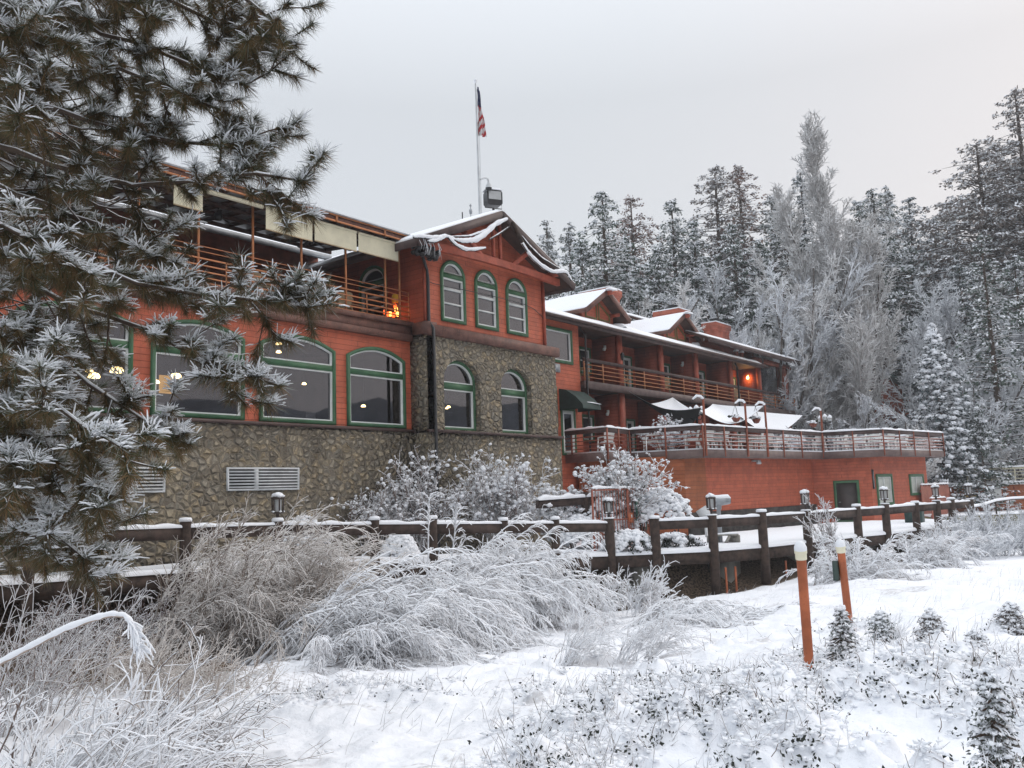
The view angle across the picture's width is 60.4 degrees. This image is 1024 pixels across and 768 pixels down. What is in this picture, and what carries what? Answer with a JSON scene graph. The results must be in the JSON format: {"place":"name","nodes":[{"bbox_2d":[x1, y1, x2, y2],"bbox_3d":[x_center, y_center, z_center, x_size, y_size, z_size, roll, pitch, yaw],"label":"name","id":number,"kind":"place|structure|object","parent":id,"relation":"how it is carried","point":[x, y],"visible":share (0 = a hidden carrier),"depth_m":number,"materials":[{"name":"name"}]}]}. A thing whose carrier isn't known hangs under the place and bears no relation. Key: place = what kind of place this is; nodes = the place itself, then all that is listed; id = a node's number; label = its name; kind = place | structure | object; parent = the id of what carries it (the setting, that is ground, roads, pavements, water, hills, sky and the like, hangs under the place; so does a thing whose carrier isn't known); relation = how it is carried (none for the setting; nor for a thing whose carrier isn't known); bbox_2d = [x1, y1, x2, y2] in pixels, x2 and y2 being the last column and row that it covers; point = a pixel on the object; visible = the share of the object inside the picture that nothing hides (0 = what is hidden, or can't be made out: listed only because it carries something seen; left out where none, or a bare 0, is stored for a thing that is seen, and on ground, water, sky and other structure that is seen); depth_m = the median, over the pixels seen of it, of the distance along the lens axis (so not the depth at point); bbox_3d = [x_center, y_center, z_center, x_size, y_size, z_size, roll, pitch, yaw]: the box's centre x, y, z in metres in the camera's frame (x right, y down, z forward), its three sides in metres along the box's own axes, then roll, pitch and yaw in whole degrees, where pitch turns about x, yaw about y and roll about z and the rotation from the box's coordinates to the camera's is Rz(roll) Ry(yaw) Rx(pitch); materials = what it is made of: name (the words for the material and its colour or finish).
{"place":"outdoors","nodes":[
{"label":"outdoors","id":0,"kind":"place"},
{"bbox_2d":[0,444,1023,767],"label":"snowy ground","id":1,"kind":"structure","parent":0,"point":[406,742],"depth_m":8.14,"materials":[{"name":"snow"}]},
{"bbox_2d":[0,568,156,737],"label":"twig shrub","id":2,"kind":"object","parent":1,"relation":"on","point":[51,667],"visible":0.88,"depth_m":8.30,"materials":[{"name":"plant"}]},
{"bbox_2d":[0,574,216,658],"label":"twig shrub","id":3,"kind":"object","parent":1,"relation":"on","point":[135,619],"visible":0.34,"depth_m":17.07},
{"bbox_2d":[0,660,285,767],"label":"twig shrub","id":4,"kind":"object","parent":1,"relation":"on","point":[156,752],"visible":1,"depth_m":4.90,"materials":[{"name":"plant"}]},
{"bbox_2d":[12,609,300,716],"bbox_3d":[-4.346,3.312,10.582,4.239,1.095,2.418,-8,-9,38],"label":"twig shrub","id":5,"kind":"object","parent":1,"relation":"on","point":[147,668],"visible":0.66,"depth_m":10.38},
{"bbox_2d":[0,622,333,767],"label":"twig shrub","id":6,"kind":"object","parent":1,"relation":"on","point":[271,763],"visible":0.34,"depth_m":5.89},
{"bbox_2d":[0,0,349,612],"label":"pine tree","id":7,"kind":"object","parent":1,"relation":"on","point":[46,467],"visible":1,"depth_m":7.14,"materials":[{"name":"green plant"}]},
{"bbox_2d":[0,611,155,668],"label":"bent branch","id":8,"kind":"object","parent":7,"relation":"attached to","point":[134,628],"visible":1,"depth_m":4.49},
{"bbox_2d":[132,487,414,664],"bbox_3d":[-4.460,3.657,16.964,6.512,3.315,5.388,-8,-9,38],"label":"weeping shrub","id":9,"kind":"object","parent":1,"relation":"on","point":[258,593],"visible":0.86,"depth_m":15.91,"materials":[{"name":"plant"}]},
{"bbox_2d":[0,124,575,585],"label":"lodge building","id":10,"kind":"structure","parent":1,"relation":"on","point":[466,330],"depth_m":29.66,"materials":[{"name":"red"}]},
{"bbox_2d":[14,301,133,413],"bbox_3d":[-10.470,-0.660,21.099,0.170,2.650,2.800,-8,-9,38],"label":"window","id":11,"kind":"structure","parent":10,"relation":"in","point":[128,349],"depth_m":22.02,"materials":[{"name":"green paint"}]},
{"bbox_2d":[149,319,244,419],"bbox_3d":[-8.432,-0.404,23.682,0.170,2.650,2.800,-8,-9,38],"label":"window","id":12,"kind":"structure","parent":10,"relation":"in","point":[153,357],"depth_m":23.44,"materials":[{"name":"green paint"}]},
{"bbox_2d":[265,206,312,241],"bbox_3d":[-6.575,-4.737,26.014,0.090,0.730,1.690,-8,-9,38],"label":"roller blind","id":13,"kind":"object","parent":10,"relation":"attached to","point":[272,227],"visible":0.46,"depth_m":26.10,"materials":[{"name":"beige fabric"}]},
{"bbox_2d":[259,335,335,424],"bbox_3d":[-6.395,-0.147,26.265,0.170,2.650,2.800,-8,-9,38],"label":"window","id":14,"kind":"structure","parent":10,"relation":"in","point":[330,368],"depth_m":26.61,"materials":[{"name":"green paint"}]},
{"bbox_2d":[314,220,356,251],"bbox_3d":[-5.483,-4.619,27.402,0.090,0.690,1.690,-8,-9,38],"label":"roller blind","id":15,"kind":"object","parent":10,"relation":"attached to","point":[338,236],"visible":0.9,"depth_m":27.41,"materials":[{"name":"beige fabric"}]},
{"bbox_2d":[359,265,387,316],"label":"window","id":16,"kind":"structure","parent":10,"relation":"in","point":[380,281],"depth_m":31.51,"materials":[{"name":"green paint"}]},
{"bbox_2d":[346,347,406,428],"bbox_3d":[-4.440,0.104,28.742,0.170,2.640,2.570,-8,-9,38],"label":"window","id":17,"kind":"structure","parent":10,"relation":"in","point":[350,371],"depth_m":28.77,"materials":[{"name":"green paint"}]},
{"bbox_2d":[357,231,398,261],"bbox_3d":[-4.366,-4.488,28.820,0.090,0.670,1.770,-8,-9,38],"label":"roller blind","id":18,"kind":"object","parent":10,"relation":"attached to","point":[376,246],"visible":1,"depth_m":28.75,"materials":[{"name":"beige fabric"}]},
{"bbox_2d":[440,260,466,324],"bbox_3d":[-2.120,-3.265,31.168,0.170,2.250,1.290,-8,-9,38],"label":"window","id":19,"kind":"structure","parent":10,"relation":"in","point":[460,278],"depth_m":31.22,"materials":[{"name":"green paint"}]},
{"bbox_2d":[444,361,476,430],"bbox_3d":[-1.975,0.416,31.046,0.170,2.550,1.990,-8,-9,38],"label":"window","id":20,"kind":"structure","parent":10,"relation":"in","point":[448,386],"depth_m":31.48,"materials":[{"name":"green paint"}]},
{"bbox_2d":[474,270,498,331],"bbox_3d":[-0.981,-3.122,32.613,0.170,2.250,1.300,-8,-9,38],"label":"window","id":21,"kind":"structure","parent":10,"relation":"in","point":[492,286],"depth_m":32.66,"materials":[{"name":"green paint"}]},
{"bbox_2d":[501,369,527,433],"bbox_3d":[-0.055,0.668,33.479,0.170,2.530,1.950,-8,-9,38],"label":"window","id":22,"kind":"structure","parent":10,"relation":"in","point":[505,392],"depth_m":33.95,"materials":[{"name":"green paint"}]},
{"bbox_2d":[505,278,528,336],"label":"window","id":23,"kind":"structure","parent":10,"relation":"in","point":[522,294],"depth_m":34.09,"materials":[{"name":"green paint"}]},
{"bbox_2d":[329,473,413,550],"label":"snowy bush","id":24,"kind":"object","parent":1,"relation":"on","point":[368,512],"visible":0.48,"depth_m":27.42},
{"bbox_2d":[300,584,496,675],"bbox_3d":[-1.842,3.683,12.970,2.658,1.270,3.021,-8,-9,38],"label":"weeping shrub","id":25,"kind":"object","parent":1,"relation":"on","point":[370,645],"visible":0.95,"depth_m":12.65,"materials":[{"name":"plant"}]},
{"bbox_2d":[241,544,569,664],"bbox_3d":[-1.290,3.951,15.526,5.128,2.223,5.336,-8,-9,38],"label":"weeping shrub","id":26,"kind":"object","parent":1,"relation":"on","point":[474,610],"visible":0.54,"depth_m":14.67,"materials":[{"name":"plant"}]},
{"bbox_2d":[379,444,501,550],"bbox_3d":[-2.899,3.739,28.881,3.478,3.394,4.028,4,-9,-38],"label":"snowy bush","id":27,"kind":"object","parent":1,"relation":"on","point":[409,495],"visible":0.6,"depth_m":28.48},
{"bbox_2d":[0,519,965,604],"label":"boardwalk","id":28,"kind":"structure","parent":1,"relation":"on","point":[782,541],"depth_m":27.85,"materials":[{"name":"wood"}]},
{"bbox_2d":[380,534,420,556],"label":"snowy bush","id":29,"kind":"object","parent":28,"relation":"on","point":[406,541],"visible":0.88,"depth_m":24.90,"materials":[{"name":"snow"}]},
{"bbox_2d":[18,497,975,622],"bbox_3d":[5.595,5.538,28.297,37.621,3.846,2.259,3,-9,-33],"label":"walkway fence","id":30,"kind":"object","parent":28,"relation":"on","point":[185,529],"visible":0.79,"depth_m":27.20,"materials":[{"name":"wood"}]},
{"bbox_2d":[535,486,665,547],"bbox_3d":[3.422,4.674,30.922,6.529,2.016,0.251,4,-9,-38],"label":"planter rail","id":31,"kind":"object","parent":28,"relation":"on","point":[583,499],"visible":0.45,"depth_m":29.82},
{"bbox_2d":[591,485,649,550],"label":"barred gate","id":32,"kind":"structure","parent":28,"relation":"on","point":[598,489],"depth_m":29.59,"materials":[{"name":"brown"}]},
{"bbox_2d":[598,528,660,553],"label":"snowy bush","id":33,"kind":"object","parent":28,"relation":"on","point":[627,537],"visible":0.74,"depth_m":27.75,"materials":[{"name":"snow"}]},
{"bbox_2d":[642,530,706,547],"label":"snowy bush","id":34,"kind":"object","parent":28,"relation":"on","point":[675,537],"visible":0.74,"depth_m":28.93,"materials":[{"name":"snow"}]},
{"bbox_2d":[440,443,559,551],"bbox_3d":[-0.326,3.850,30.084,4.055,3.696,4.400,-2,-7,-2],"label":"snowy bush","id":35,"kind":"object","parent":1,"relation":"on","point":[494,506],"visible":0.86,"depth_m":29.29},
{"bbox_2d":[413,490,636,636],"bbox_3d":[0.553,4.189,20.469,5.795,3.575,4.331,3,-9,-35],"label":"weeping shrub","id":36,"kind":"object","parent":1,"relation":"on","point":[570,590],"visible":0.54,"depth_m":20.20,"materials":[{"name":"plant"}]},
{"bbox_2d":[72,561,1023,767],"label":"dead grass","id":37,"kind":"structure","parent":1,"relation":"on","point":[544,725],"depth_m":7.90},
{"bbox_2d":[521,484,599,548],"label":"snowy bush","id":38,"kind":"object","parent":1,"relation":"on","point":[564,513],"visible":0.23,"depth_m":30.50,"materials":[{"name":"white plant"}]},
{"bbox_2d":[562,238,607,295],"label":"conifer tree","id":39,"kind":"object","parent":1,"relation":"on","point":[582,261],"visible":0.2,"depth_m":69.55,"materials":[{"name":"plant"}]},
{"bbox_2d":[551,592,651,665],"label":"weeping shrub","id":40,"kind":"object","parent":1,"relation":"on","point":[575,650],"visible":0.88,"depth_m":12.35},
{"bbox_2d":[562,191,657,317],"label":"conifer tree","id":41,"kind":"object","parent":1,"relation":"on","point":[633,293],"visible":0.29,"depth_m":72.75,"materials":[{"name":"plant"}]},
{"bbox_2d":[573,443,689,527],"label":"snowy bush","id":42,"kind":"object","parent":1,"relation":"on","point":[615,476],"visible":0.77,"depth_m":30.53,"materials":[{"name":"white plant"}]},
{"bbox_2d":[244,607,1023,767],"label":"ground cover plants","id":43,"kind":"object","parent":1,"relation":"on","point":[1006,657],"visible":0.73,"depth_m":6.46,"materials":[{"name":"white plant"}]},
{"bbox_2d":[589,195,682,313],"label":"conifer tree","id":44,"kind":"object","parent":1,"relation":"on","point":[633,235],"visible":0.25,"depth_m":83.03,"materials":[{"name":"plant"}]},
{"bbox_2d":[603,555,680,617],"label":"weeping shrub","id":45,"kind":"object","parent":1,"relation":"on","point":[645,585],"visible":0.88,"depth_m":23.57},
{"bbox_2d":[625,247,700,324],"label":"conifer tree","id":46,"kind":"object","parent":1,"relation":"on","point":[660,279],"visible":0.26,"depth_m":71.36,"materials":[{"name":"plant"}]},
{"bbox_2d":[632,487,693,531],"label":"snowy bush","id":47,"kind":"object","parent":1,"relation":"on","point":[674,504],"visible":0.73,"depth_m":30.23,"materials":[{"name":"white plant"}]},
{"bbox_2d":[620,278,710,331],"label":"frosted tree","id":48,"kind":"object","parent":1,"relation":"on","point":[684,303],"visible":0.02,"depth_m":60.91,"materials":[{"name":"grey plant"}]},
{"bbox_2d":[594,576,747,668],"bbox_3d":[2.296,3.374,12.553,2.068,1.310,1.812,-4,-8,15],"label":"weeping shrub","id":49,"kind":"object","parent":1,"relation":"on","point":[662,646],"visible":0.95,"depth_m":12.18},
{"bbox_2d":[545,283,800,507],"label":"guest room wing","id":50,"kind":"structure","parent":1,"relation":"on","point":[583,328],"depth_m":47.47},
{"bbox_2d":[559,389,601,411],"bbox_3d":[3.095,0.687,39.701,1.313,1.000,1.483,-8,-9,38],"label":"awning","id":51,"kind":"object","parent":50,"relation":"attached to","point":[578,400],"depth_m":39.33,"materials":[{"name":"green fabric"}]},
{"bbox_2d":[632,198,720,319],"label":"conifer tree","id":52,"kind":"object","parent":1,"relation":"on","point":[671,205],"visible":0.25,"depth_m":79.07,"materials":[{"name":"plant"}]},
{"bbox_2d":[672,220,732,331],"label":"conifer tree","id":53,"kind":"object","parent":1,"relation":"on","point":[694,224],"visible":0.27,"depth_m":77.35,"materials":[{"name":"plant"}]},
{"bbox_2d":[664,164,774,299],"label":"conifer tree","id":54,"kind":"object","parent":1,"relation":"on","point":[713,185],"visible":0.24,"depth_m":84.98,"materials":[{"name":"plant"}]},
{"bbox_2d":[619,594,820,631],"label":"weeping shrub","id":55,"kind":"object","parent":1,"relation":"on","point":[738,616],"visible":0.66,"depth_m":17.09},
{"bbox_2d":[680,259,769,377],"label":"conifer tree","id":56,"kind":"object","parent":1,"relation":"on","point":[698,292],"visible":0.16,"depth_m":73.40,"materials":[{"name":"plant"}]},
{"bbox_2d":[692,222,783,381],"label":"conifer tree","id":57,"kind":"object","parent":1,"relation":"on","point":[735,251],"visible":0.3,"depth_m":74.92,"materials":[{"name":"plant"}]},
{"bbox_2d":[706,163,793,328],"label":"conifer tree","id":58,"kind":"object","parent":1,"relation":"on","point":[738,179],"visible":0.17,"depth_m":85.06,"materials":[{"name":"plant"}]},
{"bbox_2d":[564,423,944,538],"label":"raised terrace","id":59,"kind":"structure","parent":1,"relation":"on","point":[776,480],"depth_m":44.45,"materials":[{"name":"orange"}]},
{"bbox_2d":[637,414,697,449],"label":"snowy bush","id":60,"kind":"object","parent":59,"relation":"on","point":[665,422],"visible":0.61,"depth_m":40.17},
{"bbox_2d":[688,405,702,447],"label":"lamp post","id":61,"kind":"object","parent":59,"relation":"on","point":[699,414],"visible":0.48,"depth_m":41.33,"materials":[{"name":"black metal"}]},
{"bbox_2d":[700,404,762,423],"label":"shade sail","id":62,"kind":"object","parent":61,"relation":"attached to","point":[719,413],"visible":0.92,"depth_m":43.87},
{"bbox_2d":[818,414,831,450],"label":"lamp post","id":63,"kind":"object","parent":59,"relation":"on","point":[825,417],"visible":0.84,"depth_m":49.90,"materials":[{"name":"glass"}]},
{"bbox_2d":[741,412,801,428],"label":"shade sail","id":64,"kind":"object","parent":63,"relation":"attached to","point":[777,420],"visible":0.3,"depth_m":51.28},
{"bbox_2d":[836,483,857,519],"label":"door","id":65,"kind":"structure","parent":59,"relation":"in","point":[846,492],"depth_m":47.01,"materials":[{"name":"grey metal"}]},
{"bbox_2d":[664,259,859,450],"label":"frosted tree","id":66,"kind":"object","parent":1,"relation":"on","point":[818,346],"visible":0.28,"depth_m":61.87,"materials":[{"name":"grey plant"}]},
{"bbox_2d":[728,239,798,406],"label":"conifer tree","id":67,"kind":"object","parent":1,"relation":"on","point":[766,253],"visible":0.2,"depth_m":75.03,"materials":[{"name":"plant"}]},
{"bbox_2d":[650,236,887,449],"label":"frosted tree","id":68,"kind":"object","parent":1,"relation":"on","point":[717,275],"visible":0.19,"depth_m":64.69,"materials":[{"name":"grey plant"}]},
{"bbox_2d":[749,210,810,449],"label":"conifer tree","id":69,"kind":"object","parent":1,"relation":"on","point":[776,249],"visible":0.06,"depth_m":79.22,"materials":[{"name":"plant"}]},
{"bbox_2d":[735,243,855,450],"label":"frosted tree","id":70,"kind":"object","parent":1,"relation":"on","point":[809,316],"visible":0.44,"depth_m":63.27,"materials":[{"name":"grey plant"}]},
{"bbox_2d":[773,170,819,293],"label":"conifer tree","id":71,"kind":"object","parent":1,"relation":"on","point":[800,203],"visible":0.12,"depth_m":89.19,"materials":[{"name":"plant"}]},
{"bbox_2d":[794,541,813,669],"bbox_3d":[2.610,2.144,7.820,0.108,1.495,0.339,-4,-7,14],"label":"marker post","id":72,"kind":"object","parent":1,"relation":"on","point":[800,549],"visible":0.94,"depth_m":7.78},
{"bbox_2d":[794,492,839,560],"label":"weeping shrub","id":73,"kind":"object","parent":1,"relation":"on","point":[830,532],"visible":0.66,"depth_m":28.88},
{"bbox_2d":[745,217,906,447],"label":"frosted tree","id":74,"kind":"object","parent":1,"relation":"on","point":[875,333],"visible":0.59,"depth_m":63.39,"materials":[{"name":"grey plant"}]},
{"bbox_2d":[767,108,886,449],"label":"frosted tree","id":75,"kind":"object","parent":1,"relation":"on","point":[825,217],"visible":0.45,"depth_m":66.84,"materials":[{"name":"grey plant"}]},
{"bbox_2d":[832,539,851,619],"bbox_3d":[4.160,2.744,10.928,0.171,1.629,0.408,-8,-9,38],"label":"marker post","id":76,"kind":"object","parent":1,"relation":"on","point":[839,568],"visible":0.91,"depth_m":10.88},
{"bbox_2d":[823,605,861,661],"bbox_3d":[3.068,3.069,8.002,0.393,2.079,0.386,-3,-7,5],"label":"young conifer","id":77,"kind":"object","parent":1,"relation":"on","point":[842,629],"visible":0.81,"depth_m":8.06,"materials":[{"name":"white wood"}]},
{"bbox_2d":[775,528,933,587],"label":"weeping shrub","id":78,"kind":"object","parent":1,"relation":"on","point":[858,565],"visible":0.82,"depth_m":23.38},
{"bbox_2d":[794,391,925,459],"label":"frosted tree","id":79,"kind":"object","parent":1,"relation":"on","point":[866,407],"visible":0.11,"depth_m":59.64,"materials":[{"name":"grey plant"}]},
{"bbox_2d":[864,610,903,641],"bbox_3d":[4.283,3.534,10.014,0.431,1.880,0.374,-8,-9,38],"label":"young conifer","id":80,"kind":"object","parent":1,"relation":"on","point":[880,622],"visible":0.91,"depth_m":10.06,"materials":[{"name":"white wood"}]},
{"bbox_2d":[861,374,914,448],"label":"hill cabin","id":81,"kind":"object","parent":1,"relation":"on","point":[897,383],"visible":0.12,"depth_m":69.93,"materials":[{"name":"wood"}]},
{"bbox_2d":[833,188,959,428],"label":"conifer tree","id":82,"kind":"object","parent":1,"relation":"on","point":[900,292],"visible":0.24,"depth_m":79.86,"materials":[{"name":"plant"}]},
{"bbox_2d":[883,197,953,463],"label":"conifer tree","id":83,"kind":"object","parent":1,"relation":"on","point":[908,218],"visible":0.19,"depth_m":87.33,"materials":[{"name":"plant"}]},
{"bbox_2d":[909,607,948,641],"bbox_3d":[4.899,3.582,10.193,0.495,1.955,0.488,-1,-7,-9],"label":"young conifer","id":84,"kind":"object","parent":1,"relation":"on","point":[930,621],"visible":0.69,"depth_m":10.22,"materials":[{"name":"white wood"}]},
{"bbox_2d":[846,516,1013,569],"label":"weeping shrub","id":85,"kind":"object","parent":1,"relation":"on","point":[942,550],"visible":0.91,"depth_m":26.83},
{"bbox_2d":[867,357,1023,481],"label":"frosted tree","id":86,"kind":"object","parent":1,"relation":"on","point":[962,369],"visible":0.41,"depth_m":59.31,"materials":[{"name":"grey plant"}]},
{"bbox_2d":[869,296,1023,477],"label":"frosted tree","id":87,"kind":"object","parent":1,"relation":"on","point":[904,379],"visible":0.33,"depth_m":65.17,"materials":[{"name":"grey plant"}]},
{"bbox_2d":[889,217,1004,433],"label":"conifer tree","id":88,"kind":"object","parent":1,"relation":"on","point":[926,261],"visible":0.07,"depth_m":82.96,"materials":[{"name":"plant"}]},
{"bbox_2d":[880,139,1023,458],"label":"conifer tree","id":89,"kind":"object","parent":1,"relation":"on","point":[953,214],"visible":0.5,"depth_m":78.40,"materials":[{"name":"plant"}]},
{"bbox_2d":[904,323,1014,511],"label":"spruce tree","id":90,"kind":"object","parent":1,"relation":"on","point":[937,361],"visible":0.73,"depth_m":58.68,"materials":[{"name":"plant"}]},
{"bbox_2d":[897,270,1023,480],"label":"frosted tree","id":91,"kind":"object","parent":1,"relation":"on","point":[946,304],"visible":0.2,"depth_m":70.46,"materials":[{"name":"grey plant"}]},
{"bbox_2d":[897,258,1023,445],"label":"conifer tree","id":92,"kind":"object","parent":1,"relation":"on","point":[967,275],"visible":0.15,"depth_m":73.15,"materials":[{"name":"plant"}]},
{"bbox_2d":[910,508,1022,560],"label":"weeping shrub","id":93,"kind":"object","parent":1,"relation":"on","point":[987,547],"visible":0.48,"depth_m":33.64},
{"bbox_2d":[923,85,1023,349],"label":"conifer tree","id":94,"kind":"object","parent":1,"relation":"on","point":[1018,144],"visible":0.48,"depth_m":78.73,"materials":[{"name":"plant"}]},
{"bbox_2d":[934,255,1023,472],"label":"conifer tree","id":95,"kind":"object","parent":1,"relation":"on","point":[1014,266],"visible":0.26,"depth_m":69.59,"materials":[{"name":"plant"}]},
{"bbox_2d":[937,500,1023,556],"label":"weeping shrub","id":96,"kind":"object","parent":1,"relation":"on","point":[987,510],"visible":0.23,"depth_m":35.89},
{"bbox_2d":[945,420,1023,487],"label":"frosted tree","id":97,"kind":"object","parent":1,"relation":"on","point":[1006,455],"visible":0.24,"depth_m":58.80,"materials":[{"name":"grey plant"}]},
{"bbox_2d":[946,233,1023,479],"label":"pine tree","id":98,"kind":"object","parent":1,"relation":"on","point":[995,373],"visible":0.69,"depth_m":60.73,"materials":[{"name":"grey plant"}]},
{"bbox_2d":[947,465,1023,511],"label":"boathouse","id":99,"kind":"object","parent":1,"relation":"on","point":[1012,487],"visible":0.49,"depth_m":58.01,"materials":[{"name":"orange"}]},
{"bbox_2d":[950,406,1023,510],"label":"juniper tree","id":100,"kind":"object","parent":1,"relation":"on","point":[979,428],"visible":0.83,"depth_m":57.33,"materials":[{"name":"plant"}]},
{"bbox_2d":[959,665,1023,767],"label":"young conifer","id":101,"kind":"object","parent":1,"relation":"on","point":[995,738],"visible":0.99,"depth_m":4.91,"materials":[{"name":"white wood"}]},
{"bbox_2d":[959,159,1023,353],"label":"conifer tree","id":102,"kind":"object","parent":1,"relation":"on","point":[1020,228],"visible":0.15,"depth_m":76.93,"materials":[{"name":"plant"}]},
{"bbox_2d":[990,600,1023,635],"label":"young conifer","id":103,"kind":"object","parent":1,"relation":"on","point":[1008,610],"visible":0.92,"depth_m":11.16,"materials":[{"name":"white wood"}]},
{"bbox_2d":[0,0,1023,317],"label":"sky","id":104,"kind":"structure","parent":0,"point":[580,99],"materials":[{"name":"white"}]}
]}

